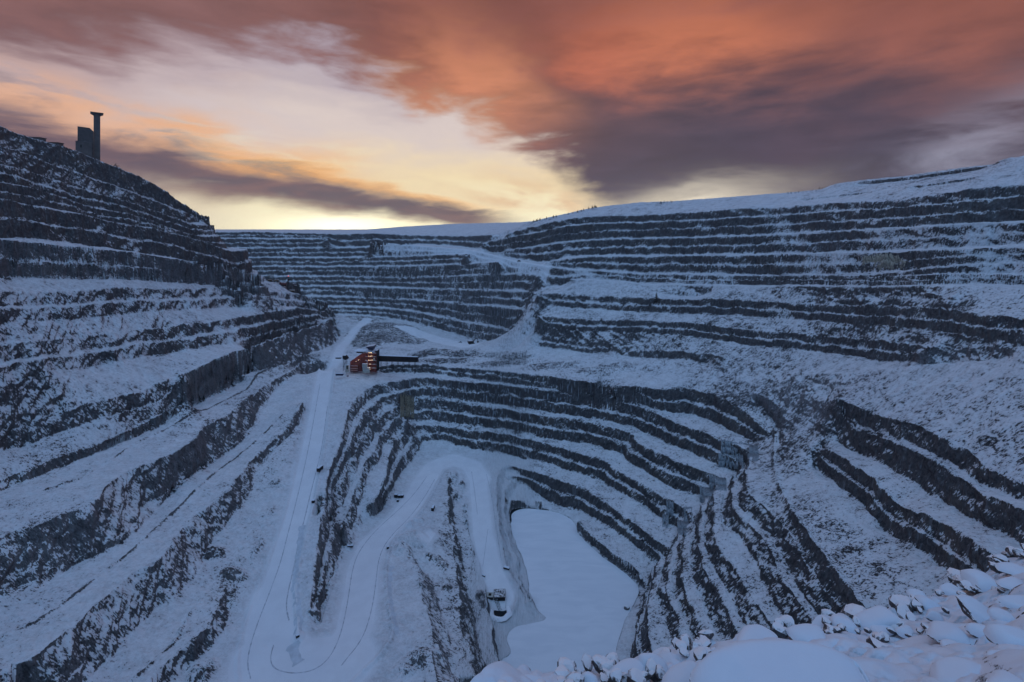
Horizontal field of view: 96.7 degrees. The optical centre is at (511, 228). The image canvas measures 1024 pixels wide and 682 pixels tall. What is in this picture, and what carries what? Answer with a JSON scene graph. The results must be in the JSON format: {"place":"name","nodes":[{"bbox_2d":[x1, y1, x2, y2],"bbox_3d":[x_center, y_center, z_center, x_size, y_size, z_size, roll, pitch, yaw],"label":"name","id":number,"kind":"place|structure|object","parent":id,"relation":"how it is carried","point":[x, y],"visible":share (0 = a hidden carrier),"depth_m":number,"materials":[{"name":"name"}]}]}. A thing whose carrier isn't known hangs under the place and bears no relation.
{"place":"outdoors","nodes":[
{"label":"outdoors","id":0,"kind":"place"},
{"bbox_2d":[286,640,304,666],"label":"path","id":1,"kind":"structure","parent":0,"point":[292,650],"depth_m":277.61,"materials":[{"name":"white snow"}]},
{"bbox_2d":[291,525,305,634],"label":"path","id":2,"kind":"structure","parent":0,"point":[299,542],"depth_m":326.39,"materials":[{"name":"white snow"}]},
{"bbox_2d":[387,566,398,634],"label":"path","id":3,"kind":"structure","parent":0,"point":[390,601],"depth_m":323.03,"materials":[{"name":"white snow"}]},
{"bbox_2d":[494,610,506,616],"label":"water","id":4,"kind":"structure","parent":0,"point":[499,613],"depth_m":360.32,"materials":[{"name":"black liquid"}]},
{"bbox_2d":[490,606,511,621],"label":"ground","id":5,"kind":"structure","parent":0,"point":[507,615],"depth_m":357.28,"materials":[{"name":"white snow"}]},
{"bbox_2d":[0,126,1023,681],"bbox_3d":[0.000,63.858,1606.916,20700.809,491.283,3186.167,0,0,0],"label":"terrain","id":6,"kind":"structure","parent":0,"point":[170,366],"depth_m":459.12,"materials":[{"name":"white snow"}]},
{"bbox_2d":[31,137,46,141],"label":"shed","id":7,"kind":"structure","parent":6,"relation":"on","point":[41,138],"depth_m":651.27,"materials":[{"name":"metal"}]},
{"bbox_2d":[75,111,103,160],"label":"mine tower","id":8,"kind":"structure","parent":6,"relation":"on","point":[88,143],"depth_m":716.43,"materials":[{"name":"concrete"}]},
{"bbox_2d":[247,385,319,678],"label":"track","id":9,"kind":"structure","parent":6,"relation":"on","point":[282,553],"depth_m":342.33,"materials":[{"name":"white snow"}]},
{"bbox_2d":[286,406,327,620],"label":"track","id":10,"kind":"structure","parent":6,"relation":"on","point":[303,521],"depth_m":386.80,"materials":[{"name":"white snow"}]},
{"bbox_2d":[270,478,425,673],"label":"track","id":11,"kind":"structure","parent":6,"relation":"on","point":[273,666],"depth_m":291.95,"materials":[{"name":"white snow"}]},
{"bbox_2d":[350,344,378,371],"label":"crusher plant","id":12,"kind":"object","parent":6,"relation":"on","point":[369,355],"visible":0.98,"depth_m":637.25,"materials":[{"name":"red metal"}]},
{"bbox_2d":[341,479,434,665],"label":"track","id":13,"kind":"structure","parent":6,"relation":"on","point":[376,579],"depth_m":340.75,"materials":[{"name":"white snow"}]},
{"bbox_2d":[379,355,417,373],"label":"covered conveyor","id":14,"kind":"object","parent":6,"relation":"on","point":[391,358],"visible":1,"depth_m":635.07,"materials":[{"name":"metal"}]},
{"bbox_2d":[394,493,403,497],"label":"drill trailer","id":15,"kind":"object","parent":6,"relation":"on","point":[396,495],"visible":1,"depth_m":470.13,"materials":[{"name":"white metal"}]},
{"bbox_2d":[400,394,413,417],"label":"icefall","id":16,"kind":"object","parent":6,"relation":"on","point":[408,404],"visible":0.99,"depth_m":614.47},
{"bbox_2d":[468,338,478,343],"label":"excavator","id":17,"kind":"object","parent":6,"relation":"on","point":[471,341],"visible":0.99,"depth_m":783.45,"materials":[{"name":"white metal"}]},
{"bbox_2d":[487,592,493,599],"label":"switch hut","id":18,"kind":"object","parent":6,"relation":"on","point":[490,595],"visible":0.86,"depth_m":372.60,"materials":[{"name":"metal"}]},
{"bbox_2d":[486,474,500,556],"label":"track","id":19,"kind":"structure","parent":6,"relation":"on","point":[495,521],"depth_m":457.42,"materials":[{"name":"white snow"}]},
{"bbox_2d":[494,589,505,600],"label":"pump house","id":20,"kind":"structure","parent":6,"relation":"on","point":[499,594],"depth_m":372.81,"materials":[{"name":"metal"}]},
{"bbox_2d":[662,513,668,527],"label":"icefall","id":21,"kind":"object","parent":6,"relation":"on","point":[664,516],"visible":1,"depth_m":439.04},
{"bbox_2d":[666,500,673,515],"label":"icefall","id":22,"kind":"object","parent":6,"relation":"on","point":[670,508],"visible":1,"depth_m":445.75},
{"bbox_2d":[677,519,688,535],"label":"icefall","id":23,"kind":"object","parent":6,"relation":"on","point":[681,529],"visible":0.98,"depth_m":419.89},
{"bbox_2d":[684,506,691,523],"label":"icefall","id":24,"kind":"object","parent":6,"relation":"on","point":[685,516],"visible":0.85,"depth_m":430.37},
{"bbox_2d":[700,486,713,505],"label":"icefall","id":25,"kind":"object","parent":6,"relation":"on","point":[706,493],"visible":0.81,"depth_m":442.24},
{"bbox_2d":[709,474,726,490],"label":"icefall","id":26,"kind":"object","parent":6,"relation":"on","point":[714,480],"visible":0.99,"depth_m":442.46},
{"bbox_2d":[721,439,737,454],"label":"icefall","id":27,"kind":"object","parent":6,"relation":"on","point":[726,447],"visible":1,"depth_m":471.95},
{"bbox_2d":[718,453,743,468],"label":"icefall","id":28,"kind":"object","parent":6,"relation":"on","point":[722,461],"visible":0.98,"depth_m":464.25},
{"bbox_2d":[739,442,757,460],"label":"icefall","id":29,"kind":"object","parent":6,"relation":"on","point":[753,452],"visible":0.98,"depth_m":448.87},
{"bbox_2d":[862,253,882,269],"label":"icefall","id":30,"kind":"object","parent":6,"relation":"on","point":[877,258],"visible":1,"depth_m":525.67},
{"bbox_2d":[882,253,905,268],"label":"icefall","id":31,"kind":"object","parent":6,"relation":"on","point":[890,260],"visible":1,"depth_m":508.27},
{"bbox_2d":[0,0,1023,229],"label":"sky","id":32,"kind":"structure","parent":0,"point":[250,114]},
{"bbox_2d":[510,507,547,521],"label":"water","id":33,"kind":"structure","parent":0,"point":[513,510],"depth_m":499.91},
{"bbox_2d":[501,508,638,672],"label":"lake","id":34,"kind":"structure","parent":0,"point":[582,592],"depth_m":382.65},
{"bbox_2d":[470,557,1023,681],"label":"ground","id":35,"kind":"structure","parent":0,"point":[915,657],"depth_m":5.45,"materials":[{"name":"white snow"}]},
{"bbox_2d":[525,674,551,681],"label":"boulder","id":36,"kind":"object","parent":35,"relation":"on","point":[534,678],"visible":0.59,"depth_m":4.76,"materials":[{"name":"stone"}]},
{"bbox_2d":[557,675,564,681],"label":"stone","id":37,"kind":"object","parent":35,"relation":"on","point":[560,678],"visible":0.61,"depth_m":4.88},
{"bbox_2d":[554,665,570,676],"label":"stone","id":38,"kind":"object","parent":35,"relation":"on","point":[562,670],"visible":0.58,"depth_m":5.05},
{"bbox_2d":[557,657,574,671],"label":"stone","id":39,"kind":"object","parent":35,"relation":"on","point":[567,663],"visible":0.44,"depth_m":5.23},
{"bbox_2d":[563,671,583,681],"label":"stone","id":40,"kind":"object","parent":35,"relation":"on","point":[575,676],"visible":0.91,"depth_m":4.83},
{"bbox_2d":[581,653,592,671],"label":"stone","id":41,"kind":"object","parent":35,"relation":"on","point":[587,662],"visible":0.89,"depth_m":5.58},
{"bbox_2d":[582,671,597,681],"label":"boulder","id":42,"kind":"object","parent":35,"relation":"on","point":[589,676],"visible":0.8,"depth_m":4.89,"materials":[{"name":"stone"}]},
{"bbox_2d":[591,654,601,673],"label":"stone","id":43,"kind":"object","parent":35,"relation":"on","point":[596,660],"visible":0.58,"depth_m":5.44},
{"bbox_2d":[600,672,607,681],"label":"stone","id":44,"kind":"object","parent":35,"relation":"on","point":[603,677],"visible":1,"depth_m":5.12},
{"bbox_2d":[599,656,613,672],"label":"stone","id":45,"kind":"object","parent":35,"relation":"on","point":[604,663],"visible":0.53,"depth_m":5.38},
{"bbox_2d":[606,652,619,662],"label":"stone","id":46,"kind":"object","parent":35,"relation":"on","point":[612,656],"visible":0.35,"depth_m":5.67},
{"bbox_2d":[609,668,621,681],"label":"stone","id":47,"kind":"object","parent":35,"relation":"on","point":[615,675],"visible":1,"depth_m":4.99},
{"bbox_2d":[621,672,626,681],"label":"stone","id":48,"kind":"object","parent":35,"relation":"on","point":[624,676],"visible":0.49,"depth_m":5.05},
{"bbox_2d":[609,658,650,681],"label":"boulder","id":49,"kind":"object","parent":35,"relation":"on","point":[625,665],"visible":0.51,"depth_m":5.25,"materials":[{"name":"stone"}]},
{"bbox_2d":[627,668,646,681],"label":"stone","id":50,"kind":"object","parent":35,"relation":"on","point":[634,674],"visible":1,"depth_m":4.95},
{"bbox_2d":[642,671,650,680],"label":"stone","id":51,"kind":"object","parent":35,"relation":"on","point":[646,675],"visible":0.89,"depth_m":4.97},
{"bbox_2d":[645,657,658,681],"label":"stone","id":52,"kind":"object","parent":35,"relation":"on","point":[651,664],"visible":0.66,"depth_m":5.18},
{"bbox_2d":[638,653,668,680],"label":"boulder","id":53,"kind":"object","parent":35,"relation":"on","point":[643,658],"visible":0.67,"depth_m":5.31,"materials":[{"name":"stone"}]},
{"bbox_2d":[655,664,664,679],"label":"stone","id":54,"kind":"object","parent":35,"relation":"on","point":[659,672],"visible":0.89,"depth_m":5.08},
{"bbox_2d":[672,637,678,647],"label":"stone","id":55,"kind":"object","parent":35,"relation":"on","point":[675,639],"visible":0.43,"depth_m":6.07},
{"bbox_2d":[662,660,697,681],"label":"boulder","id":56,"kind":"object","parent":35,"relation":"on","point":[680,672],"visible":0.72,"depth_m":4.66,"materials":[{"name":"stone"}]},
{"bbox_2d":[675,640,687,649],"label":"stone","id":57,"kind":"object","parent":35,"relation":"on","point":[679,643],"visible":0.63,"depth_m":5.80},
{"bbox_2d":[679,647,688,656],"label":"stone","id":58,"kind":"object","parent":35,"relation":"on","point":[683,651],"visible":1,"depth_m":5.63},
{"bbox_2d":[681,633,691,644],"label":"stone","id":59,"kind":"object","parent":35,"relation":"on","point":[686,638],"visible":0.49,"depth_m":5.92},
{"bbox_2d":[690,641,700,649],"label":"stone","id":60,"kind":"object","parent":35,"relation":"on","point":[693,644],"visible":0.47,"depth_m":5.75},
{"bbox_2d":[693,647,705,660],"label":"stone","id":61,"kind":"object","parent":35,"relation":"on","point":[699,653],"visible":0.82,"depth_m":5.46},
{"bbox_2d":[698,635,711,646],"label":"stone","id":62,"kind":"object","parent":35,"relation":"on","point":[704,640],"visible":0.66,"depth_m":5.80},
{"bbox_2d":[697,630,713,638],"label":"stone","id":63,"kind":"object","parent":35,"relation":"on","point":[708,634],"visible":0.74,"depth_m":6.18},
{"bbox_2d":[736,624,777,641],"bbox_3d":[3.197,5.338,5.940,0.509,0.111,0.483,0,0,24],"label":"boulder","id":64,"kind":"object","parent":35,"relation":"on","point":[753,631],"visible":0.44,"depth_m":5.96,"materials":[{"name":"stone"}]},
{"bbox_2d":[770,621,787,637],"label":"stone","id":65,"kind":"object","parent":35,"relation":"on","point":[778,629],"visible":0.89,"depth_m":6.24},
{"bbox_2d":[689,639,869,681],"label":"boulder","id":66,"kind":"object","parent":35,"relation":"on","point":[768,660],"visible":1,"depth_m":4.19,"materials":[{"name":"stone"}]},
{"bbox_2d":[774,618,784,626],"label":"stone","id":67,"kind":"object","parent":35,"relation":"on","point":[778,620],"visible":0.46,"depth_m":6.70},
{"bbox_2d":[779,615,794,627],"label":"stone","id":68,"kind":"object","parent":35,"relation":"on","point":[787,620],"visible":0.58,"depth_m":6.69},
{"bbox_2d":[785,623,825,641],"bbox_3d":[4.020,5.509,6.151,0.523,0.154,0.436,0,0,0],"label":"boulder","id":69,"kind":"object","parent":35,"relation":"on","point":[807,632],"visible":0.67,"depth_m":6.15,"materials":[{"name":"stone"}]},
{"bbox_2d":[821,616,831,624],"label":"stone","id":70,"kind":"object","parent":35,"relation":"on","point":[825,620],"visible":0.7,"depth_m":6.99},
{"bbox_2d":[820,609,834,615],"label":"stone","id":71,"kind":"object","parent":35,"relation":"on","point":[828,612],"visible":0.38,"depth_m":7.40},
{"bbox_2d":[823,623,836,632],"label":"stone","id":72,"kind":"object","parent":35,"relation":"on","point":[828,626],"visible":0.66,"depth_m":6.51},
{"bbox_2d":[833,626,840,632],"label":"stone","id":73,"kind":"object","parent":35,"relation":"on","point":[838,629],"visible":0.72,"depth_m":6.53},
{"bbox_2d":[837,624,847,631],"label":"stone","id":74,"kind":"object","parent":35,"relation":"on","point":[841,627],"visible":0.57,"depth_m":6.59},
{"bbox_2d":[830,614,858,633],"bbox_3d":[5.066,6.035,6.971,0.357,0.131,0.346,0,0,0],"label":"boulder","id":75,"kind":"object","parent":35,"relation":"on","point":[836,619],"visible":0.73,"depth_m":6.93,"materials":[{"name":"stone"}]},
{"bbox_2d":[840,603,865,618],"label":"stone","id":76,"kind":"object","parent":35,"relation":"on","point":[850,610],"visible":0.44,"depth_m":7.46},
{"bbox_2d":[853,616,858,625],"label":"stone","id":77,"kind":"object","parent":35,"relation":"on","point":[855,621],"visible":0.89,"depth_m":7.12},
{"bbox_2d":[866,636,887,647],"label":"stone","id":78,"kind":"object","parent":35,"relation":"on","point":[874,642],"visible":0.33,"depth_m":5.75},
{"bbox_2d":[872,632,884,641],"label":"stone","id":79,"kind":"object","parent":35,"relation":"on","point":[879,636],"visible":0.78,"depth_m":6.31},
{"bbox_2d":[856,606,904,631],"bbox_3d":[5.729,6.156,7.154,0.652,0.292,0.440,0,0,0],"label":"boulder","id":80,"kind":"object","parent":35,"relation":"on","point":[875,615],"visible":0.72,"depth_m":7.09,"materials":[{"name":"stone"}]},
{"bbox_2d":[870,625,893,636],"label":"boulder","id":81,"kind":"object","parent":35,"relation":"on","point":[876,628],"visible":0.56,"depth_m":6.95,"materials":[{"name":"stone"}]},
{"bbox_2d":[880,631,889,642],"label":"stone","id":82,"kind":"object","parent":35,"relation":"on","point":[887,638],"visible":0.61,"depth_m":6.42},
{"bbox_2d":[886,628,896,633],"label":"stone","id":83,"kind":"object","parent":35,"relation":"on","point":[891,630],"visible":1,"depth_m":6.78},
{"bbox_2d":[888,595,913,612],"bbox_3d":[7.332,7.071,8.537,0.400,0.285,0.406,0,0,2],"label":"stone","id":84,"kind":"object","parent":35,"relation":"on","point":[894,600],"visible":0.63,"depth_m":8.54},
{"bbox_2d":[895,602,910,618],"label":"stone","id":85,"kind":"object","parent":35,"relation":"on","point":[902,609],"visible":0.66,"depth_m":8.01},
{"bbox_2d":[895,625,914,638],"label":"boulder","id":86,"kind":"object","parent":35,"relation":"on","point":[901,630],"visible":0.82,"depth_m":6.75,"materials":[{"name":"stone"}]},
{"bbox_2d":[905,612,915,620],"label":"stone","id":87,"kind":"object","parent":35,"relation":"on","point":[910,615],"visible":0.87,"depth_m":7.62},
{"bbox_2d":[906,589,926,596],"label":"boulder","id":88,"kind":"object","parent":35,"relation":"on","point":[914,592],"visible":0.5,"depth_m":9.64,"materials":[{"name":"stone"}]},
{"bbox_2d":[911,599,923,610],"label":"stone","id":89,"kind":"object","parent":35,"relation":"on","point":[914,603],"visible":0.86,"depth_m":8.38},
{"bbox_2d":[915,606,922,613],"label":"stone","id":90,"kind":"object","parent":35,"relation":"on","point":[919,610],"visible":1,"depth_m":8.23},
{"bbox_2d":[920,622,928,629],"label":"stone","id":91,"kind":"object","parent":35,"relation":"on","point":[924,626],"visible":0.43,"depth_m":6.64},
{"bbox_2d":[914,595,940,609],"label":"boulder","id":92,"kind":"object","parent":35,"relation":"on","point":[926,602],"visible":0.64,"depth_m":8.46,"materials":[{"name":"stone"}]},
{"bbox_2d":[926,609,943,621],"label":"boulder","id":93,"kind":"object","parent":35,"relation":"on","point":[932,615],"visible":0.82,"depth_m":7.45,"materials":[{"name":"stone"}]},
{"bbox_2d":[935,589,944,595],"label":"stone","id":94,"kind":"object","parent":35,"relation":"on","point":[938,592],"visible":1,"depth_m":9.49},
{"bbox_2d":[941,606,949,613],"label":"stone","id":95,"kind":"object","parent":35,"relation":"on","point":[945,610],"visible":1,"depth_m":7.90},
{"bbox_2d":[927,621,970,644],"bbox_3d":[5.806,5.422,6.043,0.464,0.241,0.421,0,0,-41],"label":"boulder","id":96,"kind":"object","parent":35,"relation":"on","point":[938,631],"visible":0.76,"depth_m":6.01,"materials":[{"name":"stone"}]},
{"bbox_2d":[940,639,957,645],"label":"boulder","id":97,"kind":"object","parent":35,"relation":"on","point":[943,642],"visible":0.31,"depth_m":5.81,"materials":[{"name":"stone"}]},
{"bbox_2d":[938,583,961,595],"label":"boulder","id":98,"kind":"object","parent":35,"relation":"on","point":[948,589],"visible":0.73,"depth_m":9.67,"materials":[{"name":"stone"}]},
{"bbox_2d":[947,567,959,582],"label":"stone","id":99,"kind":"object","parent":35,"relation":"on","point":[951,572],"visible":0.31,"depth_m":10.60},
{"bbox_2d":[929,656,980,681],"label":"boulder","id":100,"kind":"object","parent":35,"relation":"on","point":[949,669],"visible":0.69,"depth_m":4.61,"materials":[{"name":"stone"}]},
{"bbox_2d":[952,574,960,585],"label":"stone","id":101,"kind":"object","parent":35,"relation":"on","point":[955,577],"visible":0.29,"depth_m":10.21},
{"bbox_2d":[957,579,976,592],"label":"stone","id":102,"kind":"object","parent":35,"relation":"on","point":[961,583],"visible":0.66,"depth_m":9.71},
{"bbox_2d":[963,586,973,591],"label":"stone","id":103,"kind":"object","parent":35,"relation":"on","point":[968,588],"visible":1,"depth_m":9.41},
{"bbox_2d":[956,594,989,622],"bbox_3d":[7.358,6.025,7.148,0.498,0.246,0.520,0,0,0],"label":"boulder","id":104,"kind":"object","parent":35,"relation":"on","point":[973,609],"visible":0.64,"depth_m":7.13,"materials":[{"name":"stone"}]},
{"bbox_2d":[964,623,985,637],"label":"boulder","id":105,"kind":"object","parent":35,"relation":"on","point":[975,630],"visible":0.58,"depth_m":5.97,"materials":[{"name":"stone"}]},
{"bbox_2d":[960,569,996,592],"bbox_3d":[10.046,7.543,9.748,0.666,0.294,0.583,0,0,0],"label":"boulder","id":106,"kind":"object","parent":35,"relation":"on","point":[984,581],"visible":0.79,"depth_m":9.68,"materials":[{"name":"stone"}]},
{"bbox_2d":[985,650,999,654],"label":"boulder","id":107,"kind":"object","parent":35,"relation":"on","point":[990,652],"visible":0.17,"depth_m":4.92,"materials":[{"name":"stone"}]},
{"bbox_2d":[988,561,1002,573],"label":"stone","id":108,"kind":"object","parent":35,"relation":"on","point":[991,565],"visible":0.46,"depth_m":10.76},
{"bbox_2d":[987,607,1014,621],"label":"boulder","id":109,"kind":"object","parent":35,"relation":"on","point":[996,613],"visible":0.91,"depth_m":6.48,"materials":[{"name":"stone"}]},
{"bbox_2d":[992,554,1009,561],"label":"stone","id":110,"kind":"object","parent":35,"relation":"on","point":[1001,557],"visible":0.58,"depth_m":12.04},
{"bbox_2d":[983,624,1023,645],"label":"boulder","id":111,"kind":"object","parent":35,"relation":"on","point":[996,634],"visible":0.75,"depth_m":5.16,"materials":[{"name":"stone"}]},
{"bbox_2d":[986,669,1023,681],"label":"boulder","id":112,"kind":"object","parent":35,"relation":"on","point":[999,675],"visible":1,"depth_m":4.02,"materials":[{"name":"stone"}]},
{"bbox_2d":[1001,551,1012,557],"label":"stone","id":113,"kind":"object","parent":35,"relation":"on","point":[1006,554],"visible":0.7,"depth_m":12.60,"materials":[{"name":"stone"}]},
{"bbox_2d":[995,577,1023,589],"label":"boulder","id":114,"kind":"object","parent":35,"relation":"on","point":[1007,583],"visible":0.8,"depth_m":8.27,"materials":[{"name":"stone"}]},
{"bbox_2d":[995,562,1023,574],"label":"boulder","id":115,"kind":"object","parent":35,"relation":"on","point":[1009,568],"visible":0.91,"depth_m":9.95,"materials":[{"name":"stone"}]},
{"bbox_2d":[1005,546,1014,556],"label":"stone","id":116,"kind":"object","parent":35,"relation":"on","point":[1008,549],"visible":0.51,"depth_m":12.56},
{"bbox_2d":[996,595,1023,608],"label":"boulder","id":117,"kind":"object","parent":35,"relation":"on","point":[1012,601],"visible":0.94,"depth_m":6.97,"materials":[{"name":"stone"}]},
{"bbox_2d":[1012,548,1023,557],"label":"stone","id":118,"kind":"object","parent":35,"relation":"on","point":[1015,551],"visible":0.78,"depth_m":12.17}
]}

